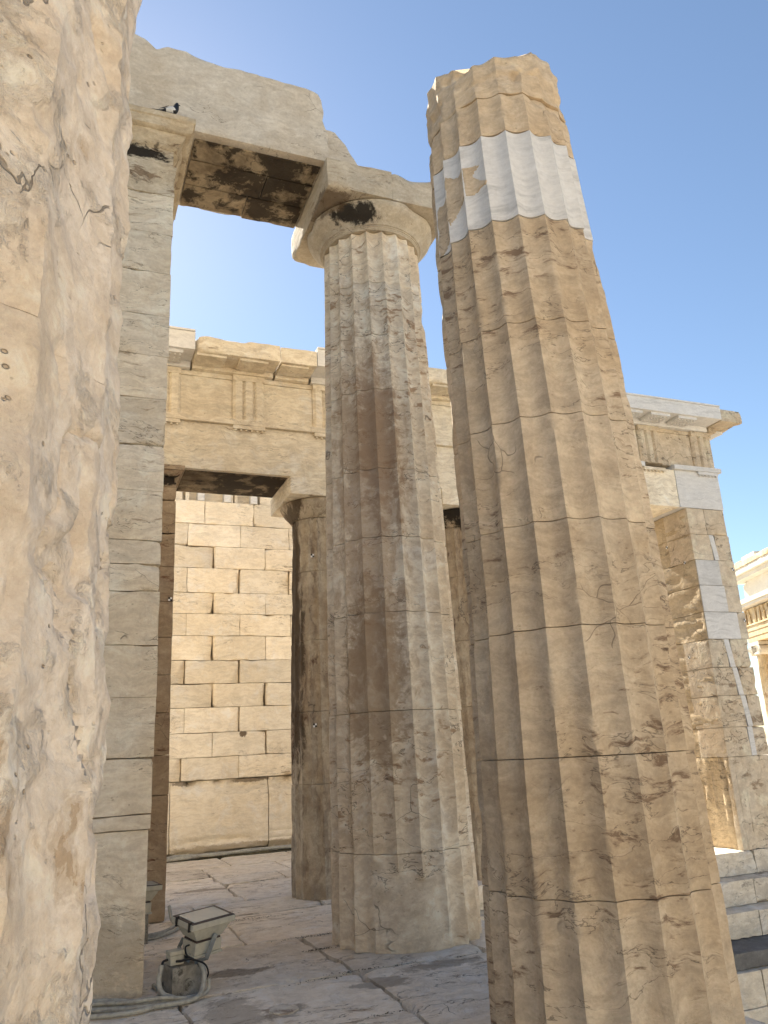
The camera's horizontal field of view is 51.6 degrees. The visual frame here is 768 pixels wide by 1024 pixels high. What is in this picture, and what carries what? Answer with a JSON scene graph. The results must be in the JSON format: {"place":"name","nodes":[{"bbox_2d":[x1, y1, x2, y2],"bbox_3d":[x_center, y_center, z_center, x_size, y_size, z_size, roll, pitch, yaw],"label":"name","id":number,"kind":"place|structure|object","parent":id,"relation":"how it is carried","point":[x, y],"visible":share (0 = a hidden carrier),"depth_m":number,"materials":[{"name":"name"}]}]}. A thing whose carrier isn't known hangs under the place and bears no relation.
{"place":"outdoors","nodes":[
{"label":"outdoors","id":0,"kind":"place"},
{"bbox_2d":[0,0,141,1023],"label":"weathered column","id":1,"kind":"structure","parent":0,"point":[66,136],"depth_m":1.07,"materials":[{"name":"stone"}]},
{"bbox_2d":[161,960,201,995],"bbox_3d":[-1.470,3.408,5.813,0.254,0.203,0.205,9,-21,-35],"label":"concrete block","id":2,"kind":"object","parent":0,"point":[185,979],"depth_m":5.74,"materials":[{"name":"grey concrete"}]},
{"bbox_2d":[161,948,193,965],"bbox_3d":[-1.478,3.250,5.805,0.282,0.099,0.146,-1,-17,-8],"label":"junction box","id":3,"kind":"object","parent":2,"relation":"on","point":[175,956],"visible":0.88,"depth_m":5.77,"materials":[{"name":"beige paint"}]},
{"bbox_2d":[172,905,234,977],"bbox_3d":[-1.342,3.187,5.872,0.284,0.438,0.396,-18,-22,40],"label":"floodlight","id":4,"kind":"object","parent":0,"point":[202,929],"visible":0.96,"depth_m":5.83,"materials":[{"name":"beige paint"}]},
{"bbox_2d":[148,851,483,926],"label":"floor","id":5,"kind":"structure","parent":0,"point":[242,885],"depth_m":10.55,"materials":[{"name":"stone"}]},
{"bbox_2d":[147,464,184,922],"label":"anta pier","id":6,"kind":"structure","parent":5,"relation":"on","point":[157,845],"depth_m":8.99,"materials":[{"name":"stone"}]},
{"bbox_2d":[163,326,741,521],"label":"entablature","id":7,"kind":"structure","parent":6,"relation":"on","point":[246,419],"depth_m":10.54,"materials":[{"name":"stone"}]},
{"bbox_2d":[167,848,290,862],"bbox_3d":[-2.572,6.085,14.050,5.800,0.134,0.350,4,-18,-21],"label":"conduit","id":8,"kind":"object","parent":5,"relation":"on","point":[253,853],"visible":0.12,"depth_m":13.91,"materials":[{"name":"grey plastic"}]},
{"bbox_2d":[167,844,290,861],"bbox_3d":[-2.834,5.921,13.767,4.532,0.067,0.203,6,-19,-27],"label":"conduit","id":9,"kind":"object","parent":5,"relation":"on","point":[235,852],"visible":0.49,"depth_m":13.92,"materials":[{"name":"grey plastic"}]},
{"bbox_2d":[167,845,290,859],"bbox_3d":[-2.822,5.908,13.760,4.508,0.083,0.322,5,-19,-25],"label":"conduit","id":10,"kind":"object","parent":5,"relation":"on","point":[232,852],"visible":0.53,"depth_m":13.73,"materials":[{"name":"grey plastic"}]},
{"bbox_2d":[270,476,331,900],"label":"doric column","id":11,"kind":"structure","parent":5,"relation":"on","point":[298,504],"depth_m":9.92,"materials":[{"name":"stone"}]},
{"bbox_2d":[441,488,481,879],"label":"doric column","id":12,"kind":"structure","parent":5,"relation":"on","point":[452,524],"depth_m":10.88,"materials":[{"name":"stone"}]},
{"bbox_2d":[89,905,765,1023],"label":"floor","id":13,"kind":"structure","parent":0,"point":[249,963],"depth_m":5.87,"materials":[{"name":"stone"}]},
{"bbox_2d":[90,1005,153,1019],"bbox_3d":[-1.808,3.353,5.311,0.534,0.030,0.094,2,-18,-16],"label":"conduit","id":14,"kind":"object","parent":13,"relation":"on","point":[121,1013],"visible":0.81,"depth_m":5.29,"materials":[{"name":"grey plastic"}]},
{"bbox_2d":[92,983,160,1001],"bbox_3d":[-2.129,3.425,5.564,1.118,0.070,0.428,4,-18,-21],"label":"conduit","id":15,"kind":"object","parent":13,"relation":"on","point":[154,985],"visible":0.27,"depth_m":5.48,"materials":[{"name":"grey plastic"}]},
{"bbox_2d":[92,965,175,1007],"bbox_3d":[-2.024,3.303,5.433,1.208,0.218,0.214,3,-18,-20],"label":"conduit","id":16,"kind":"object","parent":13,"relation":"on","point":[161,991],"visible":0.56,"depth_m":5.59,"materials":[{"name":"grey plastic"}]},
{"bbox_2d":[92,103,195,998],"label":"anta pier","id":17,"kind":"structure","parent":13,"relation":"on","point":[158,151],"depth_m":6.58,"materials":[{"name":"stone"}]},
{"bbox_2d":[151,103,179,113],"bbox_3d":[-2.144,-3.974,7.806,0.284,0.173,0.082,4,-18,-21],"label":"magpie","id":18,"kind":"object","parent":17,"relation":"on","point":[174,109],"visible":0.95,"depth_m":7.79,"materials":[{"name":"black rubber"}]},
{"bbox_2d":[91,962,206,1013],"bbox_3d":[-1.969,3.296,5.417,1.509,0.217,0.257,3,-18,-18],"label":"conduit","id":19,"kind":"object","parent":13,"relation":"on","point":[198,995],"visible":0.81,"depth_m":5.42,"materials":[{"name":"grey plastic"}]},
{"bbox_2d":[92,978,210,1006],"bbox_3d":[-1.861,3.359,5.447,1.339,0.102,0.193,2,-18,-17],"label":"conduit","id":20,"kind":"object","parent":13,"relation":"on","point":[133,1001],"visible":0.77,"depth_m":5.43,"materials":[{"name":"grey plastic"}]},
{"bbox_2d":[144,881,162,943],"bbox_3d":[-2.342,3.793,7.534,0.394,0.534,0.271,8,-20,-33],"label":"floodlight","id":21,"kind":"object","parent":13,"relation":"on","point":[153,888],"visible":0.27,"depth_m":7.54,"materials":[{"name":"beige paint"}]},
{"bbox_2d":[148,905,174,936],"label":"conduit","id":22,"kind":"object","parent":13,"relation":"on","point":[167,929],"visible":0.53,"depth_m":7.91,"materials":[{"name":"grey plastic"}]},
{"bbox_2d":[148,926,179,940],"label":"conduit","id":23,"kind":"object","parent":13,"relation":"on","point":[164,934],"visible":0.52,"depth_m":7.65,"materials":[{"name":"grey plastic"}]},
{"bbox_2d":[269,1004,298,1015],"bbox_3d":[-0.662,3.295,5.256,0.196,0.020,0.196,4,-18,-21],"label":"floor disc","id":24,"kind":"object","parent":13,"relation":"on","point":[285,1009],"visible":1,"depth_m":5.23,"materials":[{"name":"metal"}]},
{"bbox_2d":[173,899,403,1019],"bbox_3d":[-1.391,4.175,8.061,1.350,0.007,6.936,6,-19,-28],"label":"moss","id":25,"kind":"object","parent":13,"relation":"on","point":[326,948],"visible":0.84,"depth_m":6.78,"materials":[{"name":"plant"}]},
{"bbox_2d":[291,157,481,953],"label":"doric column","id":26,"kind":"structure","parent":13,"relation":"on","point":[403,872],"depth_m":7.59,"materials":[{"name":"stone"}]},
{"bbox_2d":[128,34,356,227],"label":"architrave beam","id":27,"kind":"structure","parent":26,"relation":"on","point":[262,149],"depth_m":8.44,"materials":[{"name":"stone"}]},
{"bbox_2d":[135,0,767,738],"label":"sky","id":28,"kind":"structure","parent":0,"point":[663,106],"materials":[{"name":"blue"}]},
{"bbox_2d":[426,52,745,1023],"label":"doric column","id":29,"kind":"structure","parent":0,"point":[602,890],"depth_m":4.72,"materials":[{"name":"brown stone"}]},
{"bbox_3d":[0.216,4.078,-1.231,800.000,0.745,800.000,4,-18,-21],"label":"ground","id":30,"kind":"structure","parent":0,"visible":0},
{"bbox_2d":[734,547,767,717],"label":"ionic temple","id":31,"kind":"structure","parent":30,"relation":"on","point":[751,570],"depth_m":22.15,"materials":[{"name":"stone"}]},
{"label":"foundation","id":32,"kind":"structure","parent":0,"visible":0},
{"bbox_2d":[167,491,292,856],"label":"ashlar wall","id":33,"kind":"structure","parent":32,"relation":"on","point":[230,782],"depth_m":14.99,"materials":[{"name":"beige stone"}]},
{"bbox_2d":[478,847,767,1023],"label":"stepped platform","id":34,"kind":"structure","parent":32,"relation":"on","point":[743,874],"depth_m":10.29,"materials":[{"name":"stone"}]},
{"bbox_2d":[654,508,767,849],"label":"anta pier","id":35,"kind":"structure","parent":34,"relation":"on","point":[718,675],"depth_m":12.20,"materials":[{"name":"stone"}]}
]}

